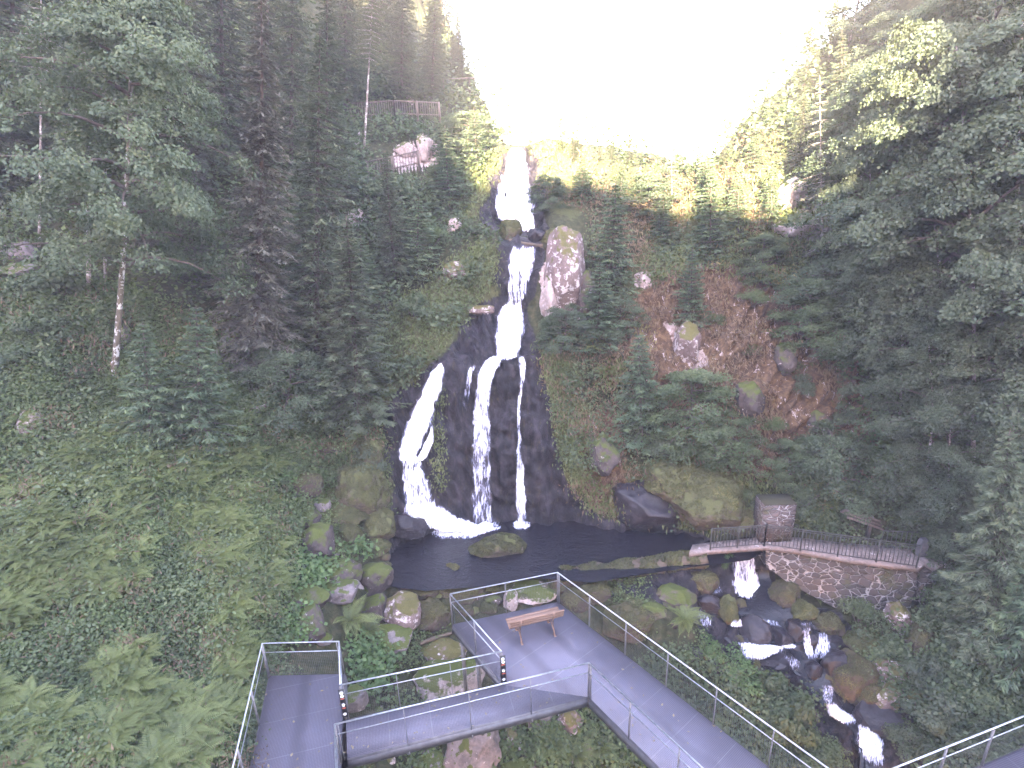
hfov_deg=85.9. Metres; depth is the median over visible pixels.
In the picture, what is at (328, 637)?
stone
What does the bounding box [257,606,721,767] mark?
fallen leaves
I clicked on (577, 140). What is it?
spruce tree
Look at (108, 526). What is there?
fern
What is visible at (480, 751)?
boulder
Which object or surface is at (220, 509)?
fern
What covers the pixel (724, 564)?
shrub
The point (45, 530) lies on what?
fern
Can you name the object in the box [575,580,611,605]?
boulder
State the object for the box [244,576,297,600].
fern
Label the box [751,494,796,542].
stone pillar
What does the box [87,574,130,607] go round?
fern
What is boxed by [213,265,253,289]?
shrub
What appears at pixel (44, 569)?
fern
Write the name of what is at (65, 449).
fern
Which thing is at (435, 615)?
boulder
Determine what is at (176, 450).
fern
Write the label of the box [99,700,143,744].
fern
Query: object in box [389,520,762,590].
pool water
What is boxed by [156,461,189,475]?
fern
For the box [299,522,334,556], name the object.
boulder
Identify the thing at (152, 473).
fern
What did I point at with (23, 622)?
fern
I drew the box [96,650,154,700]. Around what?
fern
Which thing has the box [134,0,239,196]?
spruce tree
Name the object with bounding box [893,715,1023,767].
steel walkway
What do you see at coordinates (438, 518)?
waterfall
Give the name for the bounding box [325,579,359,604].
boulder
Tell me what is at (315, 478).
boulder
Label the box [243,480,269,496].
fern
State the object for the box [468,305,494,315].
boulder
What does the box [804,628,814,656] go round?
stream water
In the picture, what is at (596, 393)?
undergrowth
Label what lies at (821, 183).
spruce tree
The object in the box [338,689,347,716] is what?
trail sign
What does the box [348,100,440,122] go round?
wooden fence
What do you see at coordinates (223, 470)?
fern
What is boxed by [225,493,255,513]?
fern
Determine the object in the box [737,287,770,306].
shrub
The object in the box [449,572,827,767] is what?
viewing platform
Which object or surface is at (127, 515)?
fern
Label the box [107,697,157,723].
fern
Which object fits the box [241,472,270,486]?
fern
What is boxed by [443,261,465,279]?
boulder
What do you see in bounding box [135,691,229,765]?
fern
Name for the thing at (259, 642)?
fern
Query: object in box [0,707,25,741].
fern
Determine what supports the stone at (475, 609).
on the ground at (474, 348)
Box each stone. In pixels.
[314,497,330,511]
[316,632,332,645]
[375,706,384,712]
[379,554,390,560]
[387,757,395,764]
[456,605,473,615]
[471,607,479,615]
[476,592,485,600]
[479,601,497,614]
[485,595,502,604]
[531,751,547,764]
[656,589,661,596]
[671,620,678,628]
[692,648,702,660]
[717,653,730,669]
[736,598,746,607]
[736,635,743,644]
[742,636,749,644]
[752,657,760,670]
[781,671,790,678]
[794,642,804,650]
[825,674,833,680]
[915,537,928,556]
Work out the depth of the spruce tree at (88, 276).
19.67 m
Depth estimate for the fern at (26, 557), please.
14.88 m
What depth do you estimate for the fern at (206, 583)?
16.02 m
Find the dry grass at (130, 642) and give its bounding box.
[0,268,390,767]
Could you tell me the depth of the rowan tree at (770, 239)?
25.10 m
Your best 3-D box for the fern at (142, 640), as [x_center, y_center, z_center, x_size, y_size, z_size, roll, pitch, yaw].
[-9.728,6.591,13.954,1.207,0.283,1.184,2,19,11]
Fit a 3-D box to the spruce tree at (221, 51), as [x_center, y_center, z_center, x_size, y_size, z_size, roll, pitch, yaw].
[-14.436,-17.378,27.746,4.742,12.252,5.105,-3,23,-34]
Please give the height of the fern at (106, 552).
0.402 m
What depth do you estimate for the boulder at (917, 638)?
19.17 m
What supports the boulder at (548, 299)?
on the ground at (474, 348)
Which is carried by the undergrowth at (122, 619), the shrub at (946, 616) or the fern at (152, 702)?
the fern at (152, 702)
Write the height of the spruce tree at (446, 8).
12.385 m
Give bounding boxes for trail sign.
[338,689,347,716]
[500,655,506,681]
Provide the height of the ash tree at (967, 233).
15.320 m
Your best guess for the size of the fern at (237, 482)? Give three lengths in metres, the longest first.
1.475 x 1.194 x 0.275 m
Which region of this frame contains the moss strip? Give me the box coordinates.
[427,328,625,519]
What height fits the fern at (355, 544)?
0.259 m
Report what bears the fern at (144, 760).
on the undergrowth at (122, 619)
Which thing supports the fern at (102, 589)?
on the undergrowth at (122, 619)
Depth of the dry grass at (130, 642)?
16.31 m
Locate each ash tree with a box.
[442,27,454,53]
[672,155,686,169]
[797,0,900,66]
[801,47,917,225]
[810,116,938,378]
[816,16,1023,386]
[826,187,987,414]
[829,23,1023,467]
[842,6,958,151]
[847,5,1023,387]
[851,317,1022,513]
[875,0,1023,259]
[878,373,1023,554]
[887,240,1023,478]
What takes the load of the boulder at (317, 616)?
on the ground at (474, 348)
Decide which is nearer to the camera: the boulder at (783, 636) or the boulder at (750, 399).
the boulder at (783, 636)
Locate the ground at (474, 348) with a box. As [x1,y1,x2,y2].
[0,0,1023,767]
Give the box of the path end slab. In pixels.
[911,553,947,570]
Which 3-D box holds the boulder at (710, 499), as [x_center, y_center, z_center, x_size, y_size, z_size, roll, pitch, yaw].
[8.334,4.887,23.800,3.904,2.960,3.526,-2,19,0]
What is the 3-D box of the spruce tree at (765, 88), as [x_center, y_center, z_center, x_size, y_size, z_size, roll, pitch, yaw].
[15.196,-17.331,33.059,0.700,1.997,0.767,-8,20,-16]
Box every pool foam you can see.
[432,521,499,537]
[514,521,529,528]
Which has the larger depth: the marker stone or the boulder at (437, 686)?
the marker stone
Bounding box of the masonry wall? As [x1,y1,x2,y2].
[759,551,917,609]
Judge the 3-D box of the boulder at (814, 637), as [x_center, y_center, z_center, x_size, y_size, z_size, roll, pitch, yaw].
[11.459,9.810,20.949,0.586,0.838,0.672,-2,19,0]
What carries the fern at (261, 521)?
on the undergrowth at (122, 619)
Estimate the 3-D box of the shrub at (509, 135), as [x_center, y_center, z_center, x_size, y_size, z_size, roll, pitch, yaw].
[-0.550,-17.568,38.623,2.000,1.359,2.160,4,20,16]
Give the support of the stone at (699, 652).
on the ground at (474, 348)
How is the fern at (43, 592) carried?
on the undergrowth at (122, 619)
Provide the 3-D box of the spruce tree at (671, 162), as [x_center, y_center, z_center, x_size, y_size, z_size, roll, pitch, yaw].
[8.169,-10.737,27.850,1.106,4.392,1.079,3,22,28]
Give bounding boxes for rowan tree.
[230,338,351,434]
[428,110,506,151]
[522,173,572,212]
[530,302,601,354]
[590,292,650,338]
[610,167,684,217]
[629,366,759,468]
[693,409,781,480]
[732,233,801,289]
[760,437,821,499]
[762,278,854,361]
[770,251,909,337]
[770,292,877,374]
[783,419,902,525]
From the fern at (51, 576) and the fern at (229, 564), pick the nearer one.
the fern at (51, 576)
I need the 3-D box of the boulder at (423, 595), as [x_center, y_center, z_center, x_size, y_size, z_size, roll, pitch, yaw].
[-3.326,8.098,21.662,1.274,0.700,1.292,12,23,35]
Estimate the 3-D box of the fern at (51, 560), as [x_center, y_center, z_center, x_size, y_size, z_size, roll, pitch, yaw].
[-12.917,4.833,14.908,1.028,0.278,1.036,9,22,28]
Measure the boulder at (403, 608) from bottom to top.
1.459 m
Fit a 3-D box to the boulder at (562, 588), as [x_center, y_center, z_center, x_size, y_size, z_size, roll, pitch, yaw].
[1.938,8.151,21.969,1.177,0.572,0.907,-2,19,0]
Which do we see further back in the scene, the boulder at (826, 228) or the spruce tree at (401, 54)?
the spruce tree at (401, 54)
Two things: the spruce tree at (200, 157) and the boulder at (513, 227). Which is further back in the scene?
the boulder at (513, 227)
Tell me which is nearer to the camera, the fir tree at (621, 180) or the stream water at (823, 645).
the stream water at (823, 645)
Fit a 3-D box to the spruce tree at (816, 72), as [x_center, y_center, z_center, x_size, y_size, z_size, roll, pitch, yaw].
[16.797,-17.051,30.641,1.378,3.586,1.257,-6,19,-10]
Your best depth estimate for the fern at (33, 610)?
13.87 m
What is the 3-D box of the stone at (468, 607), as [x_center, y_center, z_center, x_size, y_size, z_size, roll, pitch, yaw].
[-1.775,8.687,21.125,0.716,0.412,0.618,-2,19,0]
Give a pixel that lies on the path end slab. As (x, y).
(924, 560)
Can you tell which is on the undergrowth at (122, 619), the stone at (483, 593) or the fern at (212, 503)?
the fern at (212, 503)
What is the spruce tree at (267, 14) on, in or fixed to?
on the ground at (474, 348)
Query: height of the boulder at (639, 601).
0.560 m
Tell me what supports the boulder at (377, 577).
on the ground at (474, 348)
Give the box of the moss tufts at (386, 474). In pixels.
[325,438,395,498]
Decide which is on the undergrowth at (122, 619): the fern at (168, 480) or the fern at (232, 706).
the fern at (232, 706)
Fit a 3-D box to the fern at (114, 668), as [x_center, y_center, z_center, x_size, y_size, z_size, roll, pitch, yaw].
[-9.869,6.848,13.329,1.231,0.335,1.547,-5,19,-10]
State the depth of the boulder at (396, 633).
19.53 m
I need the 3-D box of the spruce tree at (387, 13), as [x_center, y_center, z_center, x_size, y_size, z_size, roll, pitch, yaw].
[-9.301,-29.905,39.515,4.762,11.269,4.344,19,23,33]
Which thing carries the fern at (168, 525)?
on the undergrowth at (122, 619)
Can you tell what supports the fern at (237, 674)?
on the undergrowth at (122, 619)
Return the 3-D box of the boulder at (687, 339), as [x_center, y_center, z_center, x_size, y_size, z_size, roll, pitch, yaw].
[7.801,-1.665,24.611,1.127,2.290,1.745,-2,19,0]
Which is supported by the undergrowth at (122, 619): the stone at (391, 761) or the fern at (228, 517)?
the fern at (228, 517)
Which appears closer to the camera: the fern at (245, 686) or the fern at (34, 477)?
the fern at (245, 686)
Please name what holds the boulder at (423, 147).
on the ground at (474, 348)
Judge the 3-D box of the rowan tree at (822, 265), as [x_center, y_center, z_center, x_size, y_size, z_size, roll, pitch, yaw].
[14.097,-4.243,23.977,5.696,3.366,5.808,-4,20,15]
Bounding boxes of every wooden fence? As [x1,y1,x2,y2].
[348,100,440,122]
[365,150,419,174]
[442,77,501,97]
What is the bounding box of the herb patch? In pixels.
[266,429,417,706]
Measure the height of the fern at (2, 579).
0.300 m
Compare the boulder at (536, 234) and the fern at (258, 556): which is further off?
the boulder at (536, 234)
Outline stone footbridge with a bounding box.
[689,537,923,571]
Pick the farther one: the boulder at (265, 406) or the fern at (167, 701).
the boulder at (265, 406)
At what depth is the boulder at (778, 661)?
20.22 m
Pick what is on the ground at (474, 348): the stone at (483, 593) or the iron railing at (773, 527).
the stone at (483, 593)
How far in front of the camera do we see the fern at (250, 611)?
15.87 m
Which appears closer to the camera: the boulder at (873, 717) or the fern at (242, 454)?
the boulder at (873, 717)
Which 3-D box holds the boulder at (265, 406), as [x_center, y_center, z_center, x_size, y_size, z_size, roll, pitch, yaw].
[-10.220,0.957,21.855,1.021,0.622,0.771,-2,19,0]
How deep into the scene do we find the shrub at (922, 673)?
18.33 m
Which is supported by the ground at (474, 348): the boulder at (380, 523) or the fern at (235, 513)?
the boulder at (380, 523)
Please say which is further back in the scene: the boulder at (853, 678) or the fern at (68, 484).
the boulder at (853, 678)
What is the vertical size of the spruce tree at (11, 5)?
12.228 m
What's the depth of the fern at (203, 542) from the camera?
17.33 m
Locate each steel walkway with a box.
[232,641,347,767]
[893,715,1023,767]
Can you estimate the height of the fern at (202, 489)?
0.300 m
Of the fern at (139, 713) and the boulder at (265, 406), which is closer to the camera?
the fern at (139, 713)
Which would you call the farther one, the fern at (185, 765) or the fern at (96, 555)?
the fern at (96, 555)
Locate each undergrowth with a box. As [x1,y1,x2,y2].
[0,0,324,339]
[0,268,398,767]
[225,38,513,414]
[283,455,450,673]
[379,684,646,767]
[416,0,879,177]
[545,116,873,533]
[586,400,1023,767]
[608,573,941,691]
[801,15,1019,480]
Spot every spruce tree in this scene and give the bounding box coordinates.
[0,0,29,151]
[0,0,72,194]
[0,9,49,227]
[1,0,117,163]
[36,0,125,299]
[84,0,127,277]
[98,5,182,175]
[126,74,176,266]
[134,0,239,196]
[163,81,222,286]
[179,0,264,164]
[203,0,308,390]
[225,0,302,95]
[257,0,323,164]
[261,32,369,350]
[286,0,362,210]
[308,217,411,439]
[315,0,376,111]
[347,0,389,147]
[353,0,407,52]
[368,152,419,281]
[379,0,427,106]
[411,0,453,99]
[423,0,465,26]
[446,11,471,77]
[447,27,460,80]
[453,41,471,102]
[526,131,532,155]
[555,110,567,151]
[567,127,579,164]
[574,124,582,153]
[597,145,602,161]
[608,140,614,162]
[623,127,636,166]
[665,125,683,211]
[678,136,685,165]
[717,129,727,168]
[745,98,754,128]
[760,82,768,106]
[786,17,819,109]
[786,87,817,179]
[792,75,841,279]
[799,42,821,107]
[815,33,864,196]
[817,0,842,80]
[818,36,824,74]
[893,66,961,297]
[916,471,987,591]
[932,429,1023,674]
[984,96,1023,354]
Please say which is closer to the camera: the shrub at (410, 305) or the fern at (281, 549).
the fern at (281, 549)
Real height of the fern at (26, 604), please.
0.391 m
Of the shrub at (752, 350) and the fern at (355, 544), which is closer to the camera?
the fern at (355, 544)
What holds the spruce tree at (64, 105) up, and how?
on the ground at (474, 348)
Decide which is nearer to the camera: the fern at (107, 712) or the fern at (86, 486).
the fern at (107, 712)
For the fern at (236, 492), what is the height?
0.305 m
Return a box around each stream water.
[701,569,884,767]
[731,619,741,626]
[738,642,785,659]
[765,620,795,648]
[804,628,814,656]
[815,633,829,656]
[823,688,855,723]
[858,725,883,764]
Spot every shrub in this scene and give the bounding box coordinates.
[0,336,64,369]
[1,306,94,340]
[11,256,95,295]
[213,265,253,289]
[255,354,303,398]
[342,442,389,481]
[360,171,414,199]
[395,291,430,319]
[409,223,450,249]
[426,161,458,184]
[490,122,516,142]
[535,321,560,340]
[556,375,586,393]
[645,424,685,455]
[699,313,726,327]
[699,631,728,665]
[716,641,765,699]
[721,554,732,569]
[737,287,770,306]
[742,342,761,358]
[742,486,761,509]
[746,669,791,708]
[758,695,806,745]
[759,415,789,434]
[768,689,822,750]
[783,739,845,767]
[791,373,816,396]
[793,427,830,466]
[805,727,853,767]
[819,520,843,537]
[830,399,862,427]
[836,593,896,641]
[873,476,928,510]
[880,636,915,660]
[881,720,941,763]
[899,687,969,745]
[902,652,954,697]
[920,585,976,641]
[944,720,1004,763]
[950,665,1021,721]
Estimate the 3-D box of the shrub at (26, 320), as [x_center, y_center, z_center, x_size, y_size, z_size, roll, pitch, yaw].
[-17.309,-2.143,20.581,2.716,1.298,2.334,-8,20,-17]
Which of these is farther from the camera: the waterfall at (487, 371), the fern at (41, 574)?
the waterfall at (487, 371)
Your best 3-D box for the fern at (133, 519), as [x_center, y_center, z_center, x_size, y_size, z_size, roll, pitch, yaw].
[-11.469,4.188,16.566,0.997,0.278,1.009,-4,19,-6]
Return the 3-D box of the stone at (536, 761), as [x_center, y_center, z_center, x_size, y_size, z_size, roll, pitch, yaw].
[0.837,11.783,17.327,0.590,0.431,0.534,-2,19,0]
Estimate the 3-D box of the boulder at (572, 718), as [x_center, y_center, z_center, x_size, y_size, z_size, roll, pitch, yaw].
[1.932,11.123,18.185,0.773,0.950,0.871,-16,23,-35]
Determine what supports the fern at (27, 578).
on the undergrowth at (122, 619)
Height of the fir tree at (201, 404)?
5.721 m
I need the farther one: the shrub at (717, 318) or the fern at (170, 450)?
the shrub at (717, 318)
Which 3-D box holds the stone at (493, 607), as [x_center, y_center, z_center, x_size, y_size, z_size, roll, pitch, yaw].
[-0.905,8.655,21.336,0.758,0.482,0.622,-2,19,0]
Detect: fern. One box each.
[0,462,17,481]
[0,463,26,484]
[0,473,28,493]
[0,479,44,503]
[0,483,52,508]
[0,492,61,527]
[0,499,31,524]
[0,508,31,532]
[0,533,54,569]
[0,539,66,573]
[0,542,16,557]
[0,557,51,583]
[0,569,13,588]
[0,570,33,596]
[0,571,56,602]
[0,579,66,610]
[0,581,50,627]
[0,586,39,623]
[0,591,40,624]
[0,593,27,607]
[0,608,48,636]
[0,663,26,702]
[0,667,31,684]
[0,673,69,715]
[0,679,30,706]
[0,690,23,717]
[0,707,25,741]
[0,721,30,746]
[0,723,65,767]
[1,507,74,543]
[1,519,63,549]
[1,529,59,560]
[1,545,32,557]
[1,561,48,591]
[1,582,47,609]
[1,592,35,617]
[1,613,39,637]
[1,709,51,741]
[2,406,43,424]
[3,542,51,565]
[4,440,57,459]
[4,576,52,593]
[4,736,59,767]
[5,416,43,429]
[6,555,50,581]
[7,502,57,523]
[9,499,83,545]
[10,501,60,526]
[11,685,98,750]
[12,433,37,445]
[13,520,78,560]
[13,696,63,748]
[14,489,64,510]
[14,596,66,629]
[15,710,77,763]
[16,546,74,580]
[18,552,60,576]
[19,547,72,576]
[20,467,68,486]
[20,697,90,757]
[24,451,79,474]
[25,423,66,438]
[25,472,74,497]
[30,562,72,586]
[31,515,69,536]
[31,573,76,608]
[36,464,87,492]
[37,451,72,470]
[37,470,104,499]
[38,459,83,482]
[40,548,74,576]
[41,563,94,593]
[42,496,111,536]
[43,469,98,493]
[44,443,97,469]
[46,438,103,458]
[46,568,108,609]
[49,529,120,562]
[52,430,82,445]
[52,437,111,456]
[53,549,114,596]
[53,552,101,582]
[59,438,114,464]
[59,533,104,561]
[60,716,137,767]
[61,470,118,494]
[61,576,123,606]
[64,576,105,599]
[64,690,147,753]
[68,531,116,558]
[69,541,109,561]
[70,575,109,602]
[71,533,122,572]
[71,645,139,684]
[73,417,120,443]
[73,565,119,599]
[75,465,112,487]
[75,475,110,495]
[77,471,109,489]
[79,711,146,767]
[80,641,137,689]
[83,444,127,473]
[84,429,131,442]
[84,649,160,704]
[87,500,150,530]
[87,516,118,533]
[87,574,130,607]
[90,411,112,424]
[90,696,147,752]
[91,490,123,507]
[91,528,124,542]
[93,571,124,599]
[93,704,162,765]
[95,540,130,566]
[95,624,158,659]
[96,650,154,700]
[98,472,146,501]
[99,414,137,426]
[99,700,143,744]
[101,527,172,565]
[101,656,159,701]
[102,415,134,435]
[104,489,140,507]
[104,558,156,600]
[106,449,141,465]
[107,573,149,596]
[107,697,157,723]
[112,630,168,671]
[112,691,177,732]
[113,479,148,497]
[114,491,157,517]
[115,512,150,531]
[115,661,178,711]
[116,446,162,467]
[117,723,197,767]
[119,690,139,709]
[122,449,158,467]
[123,693,168,731]
[125,472,169,490]
[127,704,172,734]
[129,693,168,720]
[130,450,167,466]
[130,689,179,738]
[132,465,166,482]
[133,671,175,704]
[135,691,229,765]
[135,705,213,761]
[140,471,180,495]
[141,743,192,767]
[143,664,203,718]
[152,444,200,471]
[152,514,178,534]
[153,457,191,471]
[154,496,187,513]
[155,497,186,516]
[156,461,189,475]
[162,442,198,458]
[162,509,213,535]
[162,677,196,721]
[163,714,232,767]
[164,462,208,488]
[164,749,195,767]
[165,453,213,474]
[165,511,197,530]
[166,674,221,724]
[169,471,216,494]
[171,715,231,767]
[172,545,214,565]
[174,528,225,553]
[176,540,238,575]
[177,680,229,727]
[178,484,225,509]
[179,505,214,526]
[183,549,224,579]
[187,571,226,603]
[188,484,214,495]
[191,494,226,510]
[191,503,222,529]
[192,464,228,480]
[194,697,234,732]
[195,679,263,730]
[196,649,251,691]
[197,536,245,561]
[197,551,231,577]
[198,506,245,531]
[199,505,254,537]
[199,514,225,527]
[200,623,265,672]
[201,639,267,682]
[202,622,254,652]
[204,500,234,517]
[205,584,267,628]
[205,594,255,633]
[205,676,235,704]
[206,501,236,518]
[206,693,247,730]
[208,450,254,475]
[209,502,233,519]
[210,458,239,477]
[210,570,258,604]
[212,551,265,592]
[214,473,243,490]
[214,545,260,574]
[215,586,263,617]
[216,501,248,526]
[216,535,261,563]
[216,650,267,685]
[217,695,249,722]
[218,477,256,494]
[221,475,257,498]
[221,505,250,525]
[223,637,268,667]
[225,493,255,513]
[225,529,262,545]
[226,663,262,696]
[228,439,273,462]
[231,441,269,453]
[231,600,266,631]
[233,451,267,466]
[233,512,275,533]
[238,515,274,540]
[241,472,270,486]
[242,545,271,566]
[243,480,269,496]
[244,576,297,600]
[244,589,275,608]
[245,491,269,505]
[245,521,281,539]
[246,592,284,619]
[250,559,297,590]
[250,568,273,582]
[251,553,287,570]
[252,531,294,552]
[252,539,300,561]
[253,454,288,476]
[256,568,294,590]
[259,553,287,570]
[260,487,288,510]
[261,572,302,592]
[267,522,302,547]
[274,451,298,472]
[333,592,388,639]
[342,539,363,552]
[355,613,382,646]
[527,724,573,766]
[550,730,598,767]
[576,726,621,765]
[578,337,604,351]
[595,362,625,378]
[666,605,709,637]
[794,516,812,530]
[815,494,845,512]
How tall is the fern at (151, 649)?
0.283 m
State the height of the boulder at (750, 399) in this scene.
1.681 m
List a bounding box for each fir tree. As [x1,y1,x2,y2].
[101,323,187,456]
[152,307,248,463]
[337,238,389,303]
[387,200,448,281]
[425,129,476,212]
[459,110,493,169]
[568,155,597,203]
[568,264,630,353]
[585,185,641,301]
[606,330,673,455]
[608,160,634,202]
[645,195,681,252]
[669,247,714,329]
[685,160,733,268]
[686,148,727,214]
[717,163,757,241]
[742,124,771,172]
[752,165,788,233]
[947,567,1023,698]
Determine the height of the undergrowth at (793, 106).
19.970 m
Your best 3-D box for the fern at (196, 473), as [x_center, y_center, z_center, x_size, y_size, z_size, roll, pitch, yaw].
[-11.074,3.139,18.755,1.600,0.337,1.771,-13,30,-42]
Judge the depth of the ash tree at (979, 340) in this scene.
18.36 m
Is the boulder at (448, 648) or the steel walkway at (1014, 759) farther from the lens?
the boulder at (448, 648)
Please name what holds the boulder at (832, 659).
on the ground at (474, 348)
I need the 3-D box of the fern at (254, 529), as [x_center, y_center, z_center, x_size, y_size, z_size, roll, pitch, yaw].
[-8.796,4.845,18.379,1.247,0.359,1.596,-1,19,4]
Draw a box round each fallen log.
[420,631,452,645]
[509,238,542,247]
[548,550,708,588]
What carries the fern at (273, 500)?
on the undergrowth at (122, 619)
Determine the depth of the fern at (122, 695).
13.31 m
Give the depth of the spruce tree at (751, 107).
31.94 m
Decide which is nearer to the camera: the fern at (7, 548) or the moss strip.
the fern at (7, 548)
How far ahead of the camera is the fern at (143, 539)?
15.91 m
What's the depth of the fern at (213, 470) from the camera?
19.55 m
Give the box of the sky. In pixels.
[443,0,866,163]
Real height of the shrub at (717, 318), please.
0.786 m
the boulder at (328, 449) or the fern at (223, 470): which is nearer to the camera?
the fern at (223, 470)
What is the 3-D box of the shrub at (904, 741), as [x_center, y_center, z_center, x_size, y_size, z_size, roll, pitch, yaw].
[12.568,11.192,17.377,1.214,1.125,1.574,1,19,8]
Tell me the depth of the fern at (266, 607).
16.34 m
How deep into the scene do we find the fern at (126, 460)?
18.02 m
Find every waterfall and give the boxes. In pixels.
[399,363,443,461]
[402,459,485,531]
[417,425,433,460]
[465,367,474,393]
[472,356,500,522]
[496,148,533,231]
[496,246,534,359]
[516,357,525,525]
[733,558,759,598]
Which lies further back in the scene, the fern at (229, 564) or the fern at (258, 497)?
the fern at (258, 497)
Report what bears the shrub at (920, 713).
on the ground at (474, 348)
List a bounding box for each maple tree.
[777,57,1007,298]
[859,0,1022,209]
[922,0,1023,238]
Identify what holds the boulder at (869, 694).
on the ground at (474, 348)
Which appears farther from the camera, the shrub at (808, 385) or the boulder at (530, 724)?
the shrub at (808, 385)
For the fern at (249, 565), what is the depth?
16.82 m
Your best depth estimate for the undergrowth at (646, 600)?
20.98 m
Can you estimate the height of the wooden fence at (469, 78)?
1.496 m
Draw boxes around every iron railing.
[709,524,922,567]
[880,530,921,549]
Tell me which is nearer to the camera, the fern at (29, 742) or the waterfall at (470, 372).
the fern at (29, 742)
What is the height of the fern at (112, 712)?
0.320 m
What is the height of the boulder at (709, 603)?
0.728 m
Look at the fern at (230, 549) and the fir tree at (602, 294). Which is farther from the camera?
the fir tree at (602, 294)
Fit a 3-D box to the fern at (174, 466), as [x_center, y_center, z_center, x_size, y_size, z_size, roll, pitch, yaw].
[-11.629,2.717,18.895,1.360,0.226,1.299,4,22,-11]
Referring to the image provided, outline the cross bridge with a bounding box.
[334,651,589,767]
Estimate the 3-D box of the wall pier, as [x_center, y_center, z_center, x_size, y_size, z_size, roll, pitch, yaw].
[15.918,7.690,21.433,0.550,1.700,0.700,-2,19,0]
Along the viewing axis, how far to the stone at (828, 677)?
19.85 m
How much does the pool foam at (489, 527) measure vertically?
0.032 m
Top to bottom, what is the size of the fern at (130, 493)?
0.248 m
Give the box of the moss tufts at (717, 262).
[621,239,796,351]
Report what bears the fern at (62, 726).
on the undergrowth at (122, 619)
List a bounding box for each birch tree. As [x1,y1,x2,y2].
[0,0,70,246]
[0,0,266,379]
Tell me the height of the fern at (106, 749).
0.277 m
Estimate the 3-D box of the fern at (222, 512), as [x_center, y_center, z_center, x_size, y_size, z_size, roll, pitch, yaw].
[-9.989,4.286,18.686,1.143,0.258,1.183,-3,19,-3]
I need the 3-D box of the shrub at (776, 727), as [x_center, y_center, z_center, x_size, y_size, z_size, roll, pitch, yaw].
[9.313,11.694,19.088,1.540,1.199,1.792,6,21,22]
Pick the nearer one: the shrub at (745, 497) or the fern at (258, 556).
the fern at (258, 556)
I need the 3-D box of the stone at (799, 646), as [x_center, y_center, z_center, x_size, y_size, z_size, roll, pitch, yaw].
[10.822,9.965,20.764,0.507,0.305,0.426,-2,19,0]
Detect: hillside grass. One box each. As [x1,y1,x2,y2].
[331,147,505,428]
[531,124,880,538]
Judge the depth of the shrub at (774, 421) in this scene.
23.19 m
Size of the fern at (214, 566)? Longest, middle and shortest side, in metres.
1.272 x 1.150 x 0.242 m
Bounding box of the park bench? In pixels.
[506,606,563,644]
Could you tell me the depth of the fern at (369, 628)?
19.68 m
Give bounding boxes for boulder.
[0,241,42,262]
[0,262,40,277]
[15,409,42,437]
[120,325,133,347]
[243,400,266,412]
[289,472,323,501]
[293,584,330,607]
[295,603,325,644]
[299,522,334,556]
[300,508,321,528]
[312,437,348,453]
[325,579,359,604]
[326,503,369,524]
[326,558,362,581]
[334,458,389,513]
[338,523,363,544]
[347,684,368,712]
[350,433,384,465]
[353,207,364,221]
[359,507,395,540]
[360,562,393,596]
[361,593,386,624]
[365,537,391,557]
[369,623,412,653]
[384,590,421,629]
[393,141,413,157]
[394,513,428,538]
[408,589,439,600]
[412,747,443,767]
[413,657,484,701]
[416,134,433,162]
[417,597,450,632]
[420,637,466,659]
[439,589,449,598]
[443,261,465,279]
[443,730,501,767]
[446,562,459,570]
[447,217,461,233]
[448,586,485,604]
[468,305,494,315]
[468,532,526,557]
[485,582,514,592]
[499,219,521,239]
[501,727,521,751]
[501,757,535,767]
[503,588,517,610]
[511,578,555,604]
[527,228,544,241]
[528,716,551,729]
[539,275,556,321]
[542,228,554,249]
[544,225,584,312]
[553,585,572,595]
[556,710,583,735]
[560,587,588,612]
[573,269,596,326]
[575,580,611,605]
[589,431,619,476]
[602,601,654,643]
[612,480,680,532]
[619,595,643,604]
[637,272,650,288]
[642,457,708,501]
[642,602,666,619]
[657,583,696,608]
[669,465,745,530]
[673,320,701,365]
[691,570,719,594]
[697,594,719,613]
[718,594,739,624]
[722,502,753,536]
[735,381,764,417]
[738,614,774,645]
[758,652,789,671]
[767,579,800,607]
[771,214,823,237]
[771,625,793,646]
[773,342,796,375]
[776,176,807,211]
[785,619,805,642]
[791,598,819,620]
[805,659,822,680]
[806,632,822,648]
[807,410,832,434]
[808,224,839,241]
[812,611,845,635]
[820,648,846,677]
[831,648,880,703]
[840,626,886,655]
[852,700,904,737]
[853,682,881,705]
[872,658,909,682]
[875,682,905,711]
[883,600,913,635]
[901,622,934,657]
[906,688,932,706]
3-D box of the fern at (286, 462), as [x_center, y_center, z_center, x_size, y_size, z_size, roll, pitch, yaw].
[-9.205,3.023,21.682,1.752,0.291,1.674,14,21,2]
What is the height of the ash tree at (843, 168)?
10.422 m
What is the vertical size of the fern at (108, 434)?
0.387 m
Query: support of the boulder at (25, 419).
on the ground at (474, 348)
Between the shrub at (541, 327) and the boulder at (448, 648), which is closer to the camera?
the boulder at (448, 648)
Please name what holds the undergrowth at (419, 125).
on the ground at (474, 348)

